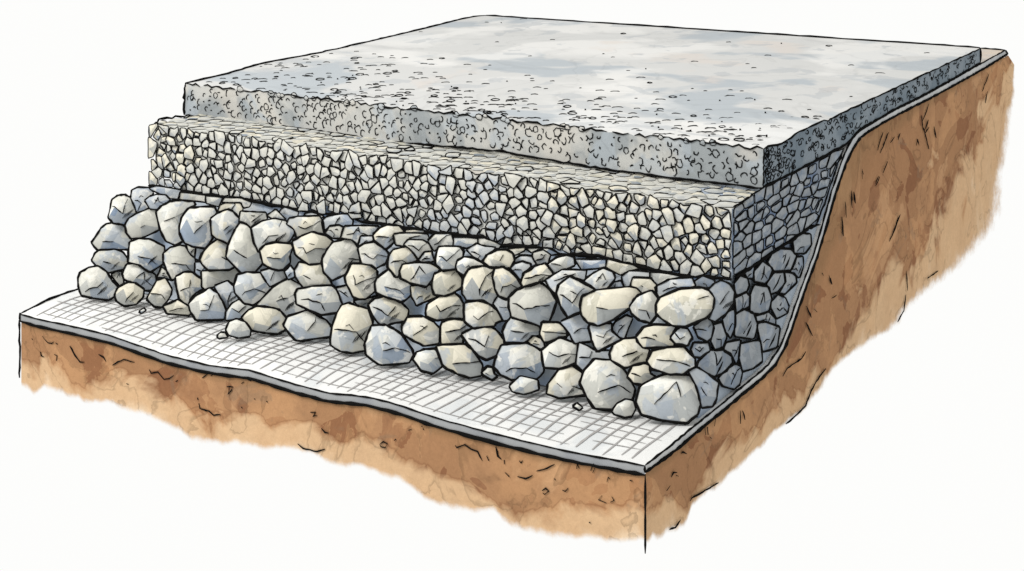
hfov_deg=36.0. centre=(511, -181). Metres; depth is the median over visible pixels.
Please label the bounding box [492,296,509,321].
boulder
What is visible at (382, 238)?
boulder
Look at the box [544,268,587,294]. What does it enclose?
boulder
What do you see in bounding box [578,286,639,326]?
boulder
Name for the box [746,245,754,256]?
crushed stone
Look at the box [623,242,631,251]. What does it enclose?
crushed stone
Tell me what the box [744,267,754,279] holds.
boulder
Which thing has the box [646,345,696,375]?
boulder
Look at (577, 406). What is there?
pebble
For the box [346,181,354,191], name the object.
crushed stone
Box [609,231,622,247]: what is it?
crushed stone
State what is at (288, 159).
crushed stone
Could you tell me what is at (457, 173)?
crushed stone
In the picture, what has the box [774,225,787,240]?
crushed stone
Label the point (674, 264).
crushed stone
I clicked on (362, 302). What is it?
boulder
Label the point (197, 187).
crushed stone
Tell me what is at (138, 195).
boulder
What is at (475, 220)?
crushed stone
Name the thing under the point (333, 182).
crushed stone
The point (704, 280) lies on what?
boulder
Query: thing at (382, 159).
crushed stone
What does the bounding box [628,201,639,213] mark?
crushed stone
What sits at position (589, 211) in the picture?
crushed stone
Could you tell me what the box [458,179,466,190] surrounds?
crushed stone
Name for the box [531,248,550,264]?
boulder
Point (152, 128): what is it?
crushed stone
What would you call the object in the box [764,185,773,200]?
crushed stone
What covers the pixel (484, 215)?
crushed stone
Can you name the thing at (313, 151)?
crushed stone
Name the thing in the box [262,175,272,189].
crushed stone
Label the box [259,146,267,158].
crushed stone
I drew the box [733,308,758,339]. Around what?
boulder
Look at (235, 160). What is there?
crushed stone
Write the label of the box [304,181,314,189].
crushed stone
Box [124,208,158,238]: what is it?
boulder
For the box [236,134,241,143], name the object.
crushed stone
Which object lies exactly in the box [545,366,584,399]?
boulder
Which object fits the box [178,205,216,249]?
boulder
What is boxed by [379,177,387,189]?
crushed stone
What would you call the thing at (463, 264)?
boulder
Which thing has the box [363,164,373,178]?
crushed stone
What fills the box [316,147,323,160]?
crushed stone
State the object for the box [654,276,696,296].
boulder
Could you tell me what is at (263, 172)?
crushed stone
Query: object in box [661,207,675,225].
crushed stone
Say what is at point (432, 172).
crushed stone
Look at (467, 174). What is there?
crushed stone
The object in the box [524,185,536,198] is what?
crushed stone
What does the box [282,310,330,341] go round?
boulder
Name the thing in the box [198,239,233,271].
boulder
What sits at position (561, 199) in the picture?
crushed stone
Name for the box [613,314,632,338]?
boulder
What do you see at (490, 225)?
crushed stone
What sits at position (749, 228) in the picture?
crushed stone
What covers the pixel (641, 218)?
crushed stone
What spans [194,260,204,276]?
boulder
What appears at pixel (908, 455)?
sky
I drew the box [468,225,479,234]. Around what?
crushed stone
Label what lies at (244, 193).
crushed stone
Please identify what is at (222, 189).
crushed stone
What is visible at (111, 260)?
boulder
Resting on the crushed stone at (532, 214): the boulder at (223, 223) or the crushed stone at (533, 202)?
the crushed stone at (533, 202)
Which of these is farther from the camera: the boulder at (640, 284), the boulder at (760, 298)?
the boulder at (760, 298)
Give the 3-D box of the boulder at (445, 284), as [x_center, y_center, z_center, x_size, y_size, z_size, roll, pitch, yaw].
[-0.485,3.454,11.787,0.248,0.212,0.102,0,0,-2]
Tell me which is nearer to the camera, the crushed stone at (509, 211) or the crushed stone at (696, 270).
the crushed stone at (696, 270)
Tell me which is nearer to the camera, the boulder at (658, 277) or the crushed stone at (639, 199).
the boulder at (658, 277)
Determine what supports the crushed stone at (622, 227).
on the crushed stone bed
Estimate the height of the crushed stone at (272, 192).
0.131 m
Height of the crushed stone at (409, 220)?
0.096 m
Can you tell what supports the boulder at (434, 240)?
on the rubble fill
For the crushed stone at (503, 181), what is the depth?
12.12 m
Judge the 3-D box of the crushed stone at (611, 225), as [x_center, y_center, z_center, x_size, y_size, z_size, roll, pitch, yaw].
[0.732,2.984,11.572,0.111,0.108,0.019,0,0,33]
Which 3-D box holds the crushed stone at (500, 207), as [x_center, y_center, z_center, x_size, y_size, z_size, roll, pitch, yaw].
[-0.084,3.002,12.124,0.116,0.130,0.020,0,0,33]
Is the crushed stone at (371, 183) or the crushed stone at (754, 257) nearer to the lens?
the crushed stone at (754, 257)
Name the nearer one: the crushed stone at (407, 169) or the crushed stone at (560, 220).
the crushed stone at (560, 220)
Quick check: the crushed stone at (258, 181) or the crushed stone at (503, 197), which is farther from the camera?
the crushed stone at (258, 181)
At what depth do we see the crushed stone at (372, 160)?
12.81 m
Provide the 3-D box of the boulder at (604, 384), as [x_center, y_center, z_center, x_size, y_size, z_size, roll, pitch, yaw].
[0.659,3.910,10.930,0.400,0.331,0.183,0,0,-1]
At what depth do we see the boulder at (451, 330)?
11.63 m
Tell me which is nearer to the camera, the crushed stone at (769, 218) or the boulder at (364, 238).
the crushed stone at (769, 218)
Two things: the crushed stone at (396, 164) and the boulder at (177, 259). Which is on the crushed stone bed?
the crushed stone at (396, 164)
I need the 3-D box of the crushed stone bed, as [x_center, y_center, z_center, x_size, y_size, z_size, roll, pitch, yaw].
[-0.297,2.997,13.530,5.823,0.639,2.181,0,0,33]
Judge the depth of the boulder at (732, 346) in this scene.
11.11 m
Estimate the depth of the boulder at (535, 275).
11.35 m
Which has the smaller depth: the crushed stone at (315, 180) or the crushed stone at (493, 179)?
the crushed stone at (493, 179)
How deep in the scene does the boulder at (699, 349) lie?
10.67 m
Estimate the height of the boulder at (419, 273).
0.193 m
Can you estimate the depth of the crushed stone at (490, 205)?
12.19 m
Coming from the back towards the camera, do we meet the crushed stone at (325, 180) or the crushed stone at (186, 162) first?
the crushed stone at (186, 162)
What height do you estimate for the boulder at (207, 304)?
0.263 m
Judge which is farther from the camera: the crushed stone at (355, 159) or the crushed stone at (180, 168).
the crushed stone at (180, 168)
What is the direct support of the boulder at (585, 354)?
on the boulder at (561, 384)
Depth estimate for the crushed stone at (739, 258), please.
11.16 m
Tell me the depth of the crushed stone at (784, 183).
11.85 m
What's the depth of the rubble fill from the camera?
11.98 m
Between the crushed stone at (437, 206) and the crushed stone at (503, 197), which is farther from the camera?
the crushed stone at (437, 206)
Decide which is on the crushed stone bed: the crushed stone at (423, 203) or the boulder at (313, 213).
the crushed stone at (423, 203)
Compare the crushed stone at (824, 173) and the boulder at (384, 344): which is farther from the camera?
the crushed stone at (824, 173)
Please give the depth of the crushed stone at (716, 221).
11.12 m
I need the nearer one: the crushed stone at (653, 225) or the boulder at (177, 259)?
the crushed stone at (653, 225)
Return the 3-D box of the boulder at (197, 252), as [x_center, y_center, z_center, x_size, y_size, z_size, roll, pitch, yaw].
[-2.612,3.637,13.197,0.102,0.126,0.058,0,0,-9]
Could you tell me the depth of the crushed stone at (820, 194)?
12.45 m
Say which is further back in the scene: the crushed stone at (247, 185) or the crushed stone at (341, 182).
the crushed stone at (247, 185)
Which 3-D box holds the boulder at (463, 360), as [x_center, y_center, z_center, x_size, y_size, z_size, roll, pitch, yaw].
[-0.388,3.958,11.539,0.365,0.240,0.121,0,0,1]
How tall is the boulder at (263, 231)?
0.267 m
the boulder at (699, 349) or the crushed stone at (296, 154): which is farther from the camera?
the crushed stone at (296, 154)
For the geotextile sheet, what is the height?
1.814 m
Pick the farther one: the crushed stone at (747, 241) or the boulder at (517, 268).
the boulder at (517, 268)
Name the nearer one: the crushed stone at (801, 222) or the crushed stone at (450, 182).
the crushed stone at (801, 222)
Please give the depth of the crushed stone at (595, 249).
11.66 m
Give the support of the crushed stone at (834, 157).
on the crushed stone bed
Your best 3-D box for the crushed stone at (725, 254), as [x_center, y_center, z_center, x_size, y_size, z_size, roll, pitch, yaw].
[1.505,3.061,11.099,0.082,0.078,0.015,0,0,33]
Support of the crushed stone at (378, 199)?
on the crushed stone bed
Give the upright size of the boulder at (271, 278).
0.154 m
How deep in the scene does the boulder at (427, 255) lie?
11.97 m
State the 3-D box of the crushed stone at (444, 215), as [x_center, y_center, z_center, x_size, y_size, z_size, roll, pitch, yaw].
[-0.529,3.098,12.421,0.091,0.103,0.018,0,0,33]
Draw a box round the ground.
[18,56,1013,553]
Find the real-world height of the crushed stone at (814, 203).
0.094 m
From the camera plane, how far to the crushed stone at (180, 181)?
13.96 m
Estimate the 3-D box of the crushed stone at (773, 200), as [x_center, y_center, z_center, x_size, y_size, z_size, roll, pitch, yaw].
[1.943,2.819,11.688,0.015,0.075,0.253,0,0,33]
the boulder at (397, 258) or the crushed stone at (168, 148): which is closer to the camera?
the boulder at (397, 258)
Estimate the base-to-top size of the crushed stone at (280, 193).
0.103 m
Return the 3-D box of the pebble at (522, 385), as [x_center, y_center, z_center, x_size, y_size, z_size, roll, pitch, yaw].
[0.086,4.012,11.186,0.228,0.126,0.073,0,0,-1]
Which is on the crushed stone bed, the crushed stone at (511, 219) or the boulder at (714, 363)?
the crushed stone at (511, 219)
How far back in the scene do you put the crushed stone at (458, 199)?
12.35 m
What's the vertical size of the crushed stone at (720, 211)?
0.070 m
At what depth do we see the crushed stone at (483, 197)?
12.21 m
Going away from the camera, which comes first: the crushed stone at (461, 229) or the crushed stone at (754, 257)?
the crushed stone at (754, 257)
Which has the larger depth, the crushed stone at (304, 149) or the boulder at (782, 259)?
the crushed stone at (304, 149)
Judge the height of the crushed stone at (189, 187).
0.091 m
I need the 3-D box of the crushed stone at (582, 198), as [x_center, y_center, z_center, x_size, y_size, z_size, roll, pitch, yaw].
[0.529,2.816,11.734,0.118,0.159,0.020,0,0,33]
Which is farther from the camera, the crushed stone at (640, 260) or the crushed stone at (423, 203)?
the crushed stone at (423, 203)
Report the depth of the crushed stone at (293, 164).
13.28 m
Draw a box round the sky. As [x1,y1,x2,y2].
[0,0,1023,570]
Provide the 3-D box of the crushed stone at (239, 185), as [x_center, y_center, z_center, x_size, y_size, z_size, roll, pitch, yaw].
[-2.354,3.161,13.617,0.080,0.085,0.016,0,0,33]
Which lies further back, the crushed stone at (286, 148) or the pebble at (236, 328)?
the crushed stone at (286, 148)
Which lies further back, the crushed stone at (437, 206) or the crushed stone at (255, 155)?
the crushed stone at (255, 155)
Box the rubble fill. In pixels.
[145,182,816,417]
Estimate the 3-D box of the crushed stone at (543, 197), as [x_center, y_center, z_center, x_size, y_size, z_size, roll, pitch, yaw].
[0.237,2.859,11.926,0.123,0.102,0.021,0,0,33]
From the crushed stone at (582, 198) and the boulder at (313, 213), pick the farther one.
the boulder at (313, 213)
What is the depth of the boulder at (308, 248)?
12.47 m
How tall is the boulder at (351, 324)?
0.369 m
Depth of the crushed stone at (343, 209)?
12.98 m
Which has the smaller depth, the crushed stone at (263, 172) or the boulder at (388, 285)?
the boulder at (388, 285)
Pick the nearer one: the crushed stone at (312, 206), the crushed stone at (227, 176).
the crushed stone at (312, 206)
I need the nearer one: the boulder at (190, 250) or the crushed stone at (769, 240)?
the crushed stone at (769, 240)
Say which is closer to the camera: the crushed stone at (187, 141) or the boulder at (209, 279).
the boulder at (209, 279)
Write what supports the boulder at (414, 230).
on the rubble fill
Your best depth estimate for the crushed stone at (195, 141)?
13.89 m
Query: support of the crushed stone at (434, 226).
on the crushed stone bed
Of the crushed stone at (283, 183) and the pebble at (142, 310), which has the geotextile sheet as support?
the pebble at (142, 310)
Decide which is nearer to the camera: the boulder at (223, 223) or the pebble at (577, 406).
the pebble at (577, 406)
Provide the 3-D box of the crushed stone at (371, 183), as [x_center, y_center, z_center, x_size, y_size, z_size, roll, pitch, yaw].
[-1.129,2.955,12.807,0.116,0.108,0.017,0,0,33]
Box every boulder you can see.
[77,265,117,301]
[90,222,131,250]
[91,248,126,273]
[107,193,134,225]
[111,271,124,285]
[113,281,144,307]
[121,263,156,291]
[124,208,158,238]
[126,237,165,272]
[129,186,154,212]
[144,193,170,209]
[146,277,172,308]
[149,185,181,199]
[155,199,196,245]
[156,266,171,281]
[162,244,195,280]
[162,298,190,315]
[174,270,203,303]
[178,191,205,202]
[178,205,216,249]
[185,245,194,257]
[187,287,226,321]
[194,248,202,260]
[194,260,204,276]
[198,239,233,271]
[200,268,237,288]
[204,195,222,206]
[209,208,237,244]
[213,280,237,306]
[217,202,243,215]
[221,196,251,208]
[224,299,251,320]
[225,221,262,272]
[233,271,270,306]
[238,210,267,225]
[241,305,285,335]
[250,217,293,252]
[255,278,304,315]
[259,241,292,271]
[260,268,285,286]
[267,209,285,219]
[279,206,298,219]
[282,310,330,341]
[284,265,293,280]
[286,215,324,236]
[291,231,333,265]
[293,261,332,286]
[293,284,340,315]
[303,211,324,217]
[321,212,353,232]
[321,239,358,280]
[324,224,342,239]
[329,301,373,353]
[335,284,353,303]
[340,224,379,244]
[343,262,378,299]
[353,295,377,306]
[356,234,371,246]
[357,240,388,269]
[363,323,414,365]
[367,296,409,324]
[372,223,405,249]
[374,269,410,303]
[386,246,416,277]
[392,232,428,246]
[398,261,439,288]
[400,314,439,346]
[403,238,432,259]
[405,228,424,231]
[410,283,435,306]
[412,347,441,374]
[417,250,433,262]
[424,293,463,321]
[427,232,452,251]
[431,271,461,296]
[434,245,464,271]
[434,343,483,378]
[439,318,469,342]
[452,236,477,249]
[455,256,482,275]
[460,265,495,306]
[460,328,502,361]
[462,301,501,329]
[465,242,495,259]
[477,237,501,248]
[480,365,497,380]
[481,248,515,269]
[491,265,519,300]
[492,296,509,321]
[492,342,544,381]
[501,317,539,344]
[507,283,557,326]
[508,246,525,255]
[510,260,531,278]
[515,254,536,265]
[519,262,553,287]
[524,246,558,255]
[528,337,544,350]
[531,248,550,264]
[539,320,568,343]
[540,336,576,369]
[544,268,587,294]
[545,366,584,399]
[547,253,576,271]
[555,275,592,318]
[560,315,590,344]
[574,341,608,370]
[576,258,605,270]
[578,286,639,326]
[578,357,635,411]
[583,267,615,288]
[587,322,620,352]
[605,259,640,275]
[608,336,649,369]
[611,279,624,286]
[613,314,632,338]
[620,270,650,285]
[626,361,655,385]
[628,289,657,323]
[629,276,657,292]
[635,323,676,348]
[635,373,700,424]
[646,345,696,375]
[650,271,684,283]
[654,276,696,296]
[654,286,712,327]
[669,328,693,346]
[688,366,719,408]
[689,341,710,358]
[692,319,714,341]
[695,275,715,287]
[696,349,732,377]
[708,279,735,322]
[709,320,727,350]
[717,363,742,389]
[720,308,736,338]
[723,338,741,362]
[732,276,749,295]
[733,291,750,312]
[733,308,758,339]
[738,339,762,372]
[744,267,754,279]
[748,284,771,314]
[752,261,773,284]
[755,311,776,324]
[756,320,780,352]
[765,271,786,294]
[767,247,797,271]
[770,294,789,319]
[779,272,797,295]
[790,255,803,278]
[791,232,811,254]
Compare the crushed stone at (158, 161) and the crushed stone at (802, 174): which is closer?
the crushed stone at (802, 174)
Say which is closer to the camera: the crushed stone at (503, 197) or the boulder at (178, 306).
the crushed stone at (503, 197)
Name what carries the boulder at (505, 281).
on the boulder at (499, 305)
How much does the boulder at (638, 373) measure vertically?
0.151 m
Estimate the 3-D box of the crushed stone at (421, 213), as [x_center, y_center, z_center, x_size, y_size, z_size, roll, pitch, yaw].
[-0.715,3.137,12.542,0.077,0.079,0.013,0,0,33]
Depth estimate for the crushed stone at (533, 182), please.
11.98 m
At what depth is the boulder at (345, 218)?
12.66 m
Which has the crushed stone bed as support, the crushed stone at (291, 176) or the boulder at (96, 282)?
the crushed stone at (291, 176)
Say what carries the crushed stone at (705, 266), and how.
on the crushed stone bed
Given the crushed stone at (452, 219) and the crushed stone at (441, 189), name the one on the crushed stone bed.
the crushed stone at (441, 189)
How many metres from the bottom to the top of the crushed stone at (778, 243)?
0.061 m
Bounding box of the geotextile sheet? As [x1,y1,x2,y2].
[19,47,1007,475]
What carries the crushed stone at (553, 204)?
on the crushed stone bed
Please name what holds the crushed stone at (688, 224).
on the crushed stone bed
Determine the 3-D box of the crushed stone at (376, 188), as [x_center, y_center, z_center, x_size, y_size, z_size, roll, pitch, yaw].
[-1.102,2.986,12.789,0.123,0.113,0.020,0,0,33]
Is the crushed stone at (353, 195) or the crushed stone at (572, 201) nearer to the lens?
the crushed stone at (572, 201)
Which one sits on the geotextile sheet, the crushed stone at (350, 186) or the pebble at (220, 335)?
the pebble at (220, 335)
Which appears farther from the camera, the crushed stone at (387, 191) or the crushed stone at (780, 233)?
the crushed stone at (387, 191)
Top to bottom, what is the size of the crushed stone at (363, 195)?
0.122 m
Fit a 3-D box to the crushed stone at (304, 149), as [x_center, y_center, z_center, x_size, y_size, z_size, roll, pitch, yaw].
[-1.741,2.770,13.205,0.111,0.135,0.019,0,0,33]
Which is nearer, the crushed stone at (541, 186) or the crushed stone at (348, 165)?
the crushed stone at (541, 186)
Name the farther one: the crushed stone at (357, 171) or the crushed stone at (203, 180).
the crushed stone at (203, 180)
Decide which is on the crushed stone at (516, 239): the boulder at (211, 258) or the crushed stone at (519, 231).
the crushed stone at (519, 231)
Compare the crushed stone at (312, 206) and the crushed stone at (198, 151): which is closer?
the crushed stone at (312, 206)
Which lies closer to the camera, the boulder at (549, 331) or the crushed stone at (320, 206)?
the boulder at (549, 331)
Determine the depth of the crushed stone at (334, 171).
13.03 m
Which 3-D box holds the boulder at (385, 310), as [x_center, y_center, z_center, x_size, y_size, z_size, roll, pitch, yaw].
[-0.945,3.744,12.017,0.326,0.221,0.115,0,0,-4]
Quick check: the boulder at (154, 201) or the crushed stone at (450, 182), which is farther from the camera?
the boulder at (154, 201)
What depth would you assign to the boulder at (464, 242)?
12.02 m
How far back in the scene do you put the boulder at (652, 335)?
10.76 m
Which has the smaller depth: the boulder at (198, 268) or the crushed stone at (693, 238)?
the crushed stone at (693, 238)
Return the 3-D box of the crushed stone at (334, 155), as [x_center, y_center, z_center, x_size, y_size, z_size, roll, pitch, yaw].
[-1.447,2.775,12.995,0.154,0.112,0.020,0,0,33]
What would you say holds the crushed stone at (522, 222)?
on the crushed stone bed
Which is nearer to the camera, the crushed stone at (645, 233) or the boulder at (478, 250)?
the crushed stone at (645, 233)
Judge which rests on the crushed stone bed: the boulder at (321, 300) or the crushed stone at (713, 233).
the crushed stone at (713, 233)
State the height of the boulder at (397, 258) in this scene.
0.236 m
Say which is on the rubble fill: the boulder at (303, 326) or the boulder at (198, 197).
the boulder at (198, 197)
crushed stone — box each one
[147,137,157,158]
[148,122,157,136]
[148,171,157,184]
[150,159,156,169]
[151,167,162,178]
[153,129,160,139]
[156,147,165,156]
[156,154,163,169]
[158,126,165,135]
[158,177,165,185]
[161,153,169,168]
[163,169,170,177]
[164,179,172,186]
[166,144,170,152]
[168,126,178,136]
[172,159,177,170]
[175,152,184,163]
[175,172,185,186]
[176,163,186,176]
[178,143,185,152]
[180,127,186,139]
[183,145,194,160]
[184,136,192,146]
[184,159,192,165]
[185,181,193,190]
[188,173,198,186]
[192,137,201,146]
[194,157,201,166]
[194,167,201,178]
[194,183,202,192]
[195,147,202,155]
[199,158,208,172]
[199,173,206,184]
[202,149,207,157]
[206,177,216,188]
[207,146,216,158]
[208,131,213,140]
[213,129,225,146]
[213,173,224,186]
[217,183,228,195]
[218,168,223,176]
[223,140,231,154]
[223,169,232,180]
[225,154,231,163]
[232,154,239,164]
[233,171,241,181]
[235,144,243,159]
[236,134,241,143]
[236,181,242,189]
[237,163,243,172]
[239,189,251,198]
[243,136,250,147]
[244,178,251,190]
[251,136,258,147]
[251,147,260,161]
[255,175,262,186]
[258,159,265,167]
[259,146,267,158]
[261,168,266,175]
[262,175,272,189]
[264,194,270,202]
[268,186,276,200]
[272,196,281,203]
[273,138,281,152]
[273,157,282,169]
[273,174,279,185]
[276,150,284,160]
[277,187,284,198]
[280,139,293,156]
[280,177,287,187]
[281,162,290,175]
[282,196,289,205]
[285,154,292,161]
[285,187,293,197]
[286,169,296,184]
[290,161,296,169]
[292,145,300,158]
[294,192,301,204]
[296,164,304,175]
[297,199,308,211]
[299,143,308,155]
[300,190,312,203]
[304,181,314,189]
[305,163,313,174]
[309,146,316,155]
[310,174,320,185]
[310,202,316,209]
[313,161,321,178]
[315,199,325,213]
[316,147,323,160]
[320,156,331,167]
[322,176,330,184]
[328,175,337,189]
[328,203,332,211]
[329,150,342,162]
[329,166,340,176]
[335,192,342,203]
[338,177,345,189]
[339,149,347,161]
[340,205,347,212]
[342,194,351,208]
[344,151,352,171]
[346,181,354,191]
[348,149,360,169]
[348,171,356,179]
[348,200,360,213]
[350,191,357,202]
[353,167,362,175]
[354,178,362,192]
[357,189,370,203]
[359,169,368,182]
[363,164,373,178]
[367,177,377,188]
[368,154,377,165]
[369,195,375,207]
[370,181,381,194]
[373,193,384,204]
[374,162,381,177]
[377,216,385,222]
[378,154,387,163]
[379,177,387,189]
[380,202,391,218]
[383,185,392,196]
[385,197,395,209]
[386,168,395,180]
[390,157,403,172]
[392,187,401,197]
[392,207,403,222]
[397,169,405,178]
[401,206,407,218]
[403,161,412,175]
[405,216,413,225]
[407,175,415,184]
[408,187,418,200]
[411,160,421,176]
[413,218,422,228]
[418,209,425,217]
[419,198,428,208]
[422,218,430,229]
[426,164,440,180]
[426,173,438,185]
[426,195,433,205]
[426,208,435,220]
[429,186,437,196]
[429,220,438,230]
[433,199,441,210]
[438,175,445,184]
[438,184,446,193]
[439,219,450,231]
[440,208,447,218]
[441,194,454,214]
[445,175,455,195]
[446,212,458,227]
[452,167,463,178]
[454,196,462,203]
[457,221,467,234]
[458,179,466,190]
[462,205,471,217]
[463,168,473,180]
[464,197,474,209]
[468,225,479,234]
[470,216,481,225]
[474,196,483,208]
[477,172,486,182]
[478,190,489,205]
[480,209,487,222]
[484,179,492,190]
[485,221,497,229]
[485,229,496,240]
[486,201,494,209]
[487,173,499,186]
[489,188,498,201]
[489,211,499,220]
[493,224,504,241]
[495,202,506,217]
[499,193,508,203]
[500,175,507,185]
[503,172,522,188]
[504,207,513,215]
[507,214,516,225]
[508,197,520,209]
[512,234,522,243]
[514,204,527,217]
[515,215,528,231]
[516,226,522,236]
[517,177,527,191]
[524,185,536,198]
[528,210,537,219]
[529,177,537,187]
[529,196,537,208]
[535,216,546,230]
[536,191,549,204]
[537,177,546,192]
[539,209,553,226]
[542,227,555,238]
[542,239,553,247]
[547,196,559,212]
[550,220,560,233]
[553,213,568,227]
[556,189,567,205]
[559,204,567,216]
[565,232,575,249]
[567,196,579,209]
[568,217,575,228]
[576,187,589,207]
[579,241,590,253]
[582,204,594,219]
[588,233,595,244]
[591,245,606,255]
[603,206,616,219]
[605,218,617,233]
[606,194,618,210]
[607,237,618,248]
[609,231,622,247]
[617,222,627,233]
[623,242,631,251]
[624,213,637,225]
[626,223,638,241]
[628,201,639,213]
[633,193,645,205]
[635,256,645,265]
[637,211,646,225]
[638,226,651,240]
[644,243,654,257]
[646,253,661,268]
[647,194,659,209]
[648,218,660,232]
[659,224,673,243]
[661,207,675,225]
[663,244,673,260]
[669,258,678,271]
[670,238,681,251]
[672,221,685,237]
[674,250,686,264]
[679,258,693,273]
[682,216,693,233]
[684,203,702,218]
[688,232,699,245]
[689,248,704,265]
[689,264,704,277]
[700,257,711,274]
[704,204,714,217]
[707,241,717,254]
[708,228,719,239]
[711,215,722,230]
[715,207,728,215]
[720,249,730,259]
[732,249,746,268]
[733,203,743,217]
[733,240,743,256]
[734,210,747,222]
[734,231,745,242]
[734,257,748,274]
[742,232,752,249]
[743,220,754,234]
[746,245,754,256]
[746,252,761,267]
[747,205,754,219]
[751,230,762,244]
[753,187,766,203]
[755,239,763,252]
[756,201,764,211]
[761,223,772,238]
[761,245,773,258]
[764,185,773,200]
[765,214,774,223]
[765,235,773,246]
[767,193,780,206]
[771,201,781,212]
[771,217,783,233]
[772,180,780,195]
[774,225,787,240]
[774,238,784,248]
[775,207,788,220]
[781,178,788,188]
[786,199,799,213]
[786,210,799,228]
[786,222,799,235]
[789,172,799,186]
[793,181,803,195]
[796,167,808,183]
[797,217,806,232]
[798,199,806,211]
[800,208,811,217]
[801,187,811,197]
[803,212,818,229]
[804,177,810,185]
[808,163,816,174]
[811,198,818,209]
[812,174,818,182]
[813,186,827,198]
[816,178,830,190]
[816,199,822,212]
[819,156,828,168]
[820,170,828,178]
[826,149,842,169]
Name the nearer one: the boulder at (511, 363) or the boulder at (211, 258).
the boulder at (511, 363)
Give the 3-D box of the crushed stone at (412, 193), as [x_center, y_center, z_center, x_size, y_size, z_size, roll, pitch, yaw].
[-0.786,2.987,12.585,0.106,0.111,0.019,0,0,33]
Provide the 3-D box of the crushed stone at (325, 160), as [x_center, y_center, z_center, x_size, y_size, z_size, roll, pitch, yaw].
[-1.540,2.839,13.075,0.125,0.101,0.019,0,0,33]
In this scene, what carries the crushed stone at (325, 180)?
on the crushed stone bed
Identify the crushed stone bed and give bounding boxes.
[148,114,843,280]
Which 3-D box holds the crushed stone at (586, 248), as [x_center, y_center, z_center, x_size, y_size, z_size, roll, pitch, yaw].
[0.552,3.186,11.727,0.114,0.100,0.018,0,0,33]
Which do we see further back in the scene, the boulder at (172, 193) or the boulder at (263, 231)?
the boulder at (172, 193)
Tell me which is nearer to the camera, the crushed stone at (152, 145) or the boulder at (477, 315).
the boulder at (477, 315)
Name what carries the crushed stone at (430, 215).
on the crushed stone at (426, 224)
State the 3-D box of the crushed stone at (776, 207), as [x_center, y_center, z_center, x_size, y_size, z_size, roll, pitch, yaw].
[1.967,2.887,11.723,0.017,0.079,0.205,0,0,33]
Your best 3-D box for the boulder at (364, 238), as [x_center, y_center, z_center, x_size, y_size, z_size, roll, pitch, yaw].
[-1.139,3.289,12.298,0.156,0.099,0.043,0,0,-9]
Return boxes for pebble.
[138,307,146,313]
[216,331,228,339]
[225,318,251,338]
[508,375,539,394]
[572,402,582,410]
[611,398,635,418]
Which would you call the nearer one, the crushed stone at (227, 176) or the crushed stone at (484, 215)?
the crushed stone at (484, 215)
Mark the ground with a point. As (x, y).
(912, 212)
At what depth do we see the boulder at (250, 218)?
12.95 m
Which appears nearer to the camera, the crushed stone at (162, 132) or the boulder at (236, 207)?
the boulder at (236, 207)
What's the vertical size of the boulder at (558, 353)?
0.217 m
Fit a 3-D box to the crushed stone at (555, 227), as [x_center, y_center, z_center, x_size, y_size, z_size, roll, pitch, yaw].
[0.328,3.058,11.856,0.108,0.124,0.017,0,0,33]
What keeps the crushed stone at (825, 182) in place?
on the crushed stone at (820, 194)
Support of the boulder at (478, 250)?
on the rubble fill
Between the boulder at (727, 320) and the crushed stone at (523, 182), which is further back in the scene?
the crushed stone at (523, 182)
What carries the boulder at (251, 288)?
on the boulder at (237, 308)
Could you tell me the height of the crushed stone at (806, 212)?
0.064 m
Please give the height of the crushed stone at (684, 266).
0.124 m
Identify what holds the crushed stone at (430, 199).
on the crushed stone bed
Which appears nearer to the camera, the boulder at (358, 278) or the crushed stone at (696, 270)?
the crushed stone at (696, 270)
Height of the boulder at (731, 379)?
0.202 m
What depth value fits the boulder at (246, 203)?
13.31 m
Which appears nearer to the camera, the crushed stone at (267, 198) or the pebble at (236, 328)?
the pebble at (236, 328)
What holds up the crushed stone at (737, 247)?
on the crushed stone at (739, 258)
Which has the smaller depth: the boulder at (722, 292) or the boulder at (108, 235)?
the boulder at (722, 292)
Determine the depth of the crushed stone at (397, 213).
12.68 m
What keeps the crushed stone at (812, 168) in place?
on the crushed stone bed
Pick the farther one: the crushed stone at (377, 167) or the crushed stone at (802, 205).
the crushed stone at (377, 167)
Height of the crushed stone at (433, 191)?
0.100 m
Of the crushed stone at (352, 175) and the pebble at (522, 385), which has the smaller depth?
the pebble at (522, 385)
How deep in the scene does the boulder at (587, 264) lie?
11.45 m
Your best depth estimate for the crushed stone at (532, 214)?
11.97 m
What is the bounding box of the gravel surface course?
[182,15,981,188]
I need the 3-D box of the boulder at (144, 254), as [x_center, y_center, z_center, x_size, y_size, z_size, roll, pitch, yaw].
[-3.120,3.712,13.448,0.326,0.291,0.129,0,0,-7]
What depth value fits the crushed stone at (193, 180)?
13.90 m
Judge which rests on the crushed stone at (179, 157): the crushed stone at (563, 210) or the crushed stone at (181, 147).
the crushed stone at (181, 147)
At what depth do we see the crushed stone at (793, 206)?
11.98 m
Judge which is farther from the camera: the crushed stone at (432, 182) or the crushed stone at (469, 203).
the crushed stone at (432, 182)
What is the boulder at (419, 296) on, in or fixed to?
on the rubble fill
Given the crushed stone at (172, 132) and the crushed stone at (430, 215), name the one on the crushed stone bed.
the crushed stone at (172, 132)
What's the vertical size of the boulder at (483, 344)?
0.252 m
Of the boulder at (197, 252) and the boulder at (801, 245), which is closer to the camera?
the boulder at (801, 245)
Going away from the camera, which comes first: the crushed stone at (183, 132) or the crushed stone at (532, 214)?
the crushed stone at (532, 214)
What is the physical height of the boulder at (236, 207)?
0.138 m
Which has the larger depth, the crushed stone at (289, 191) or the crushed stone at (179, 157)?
the crushed stone at (179, 157)
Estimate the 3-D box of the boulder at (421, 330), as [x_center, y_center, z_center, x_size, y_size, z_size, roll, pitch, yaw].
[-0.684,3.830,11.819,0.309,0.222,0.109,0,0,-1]
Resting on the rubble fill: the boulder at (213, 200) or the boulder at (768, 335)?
the boulder at (213, 200)
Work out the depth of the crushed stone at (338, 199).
13.00 m
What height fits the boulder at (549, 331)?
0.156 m

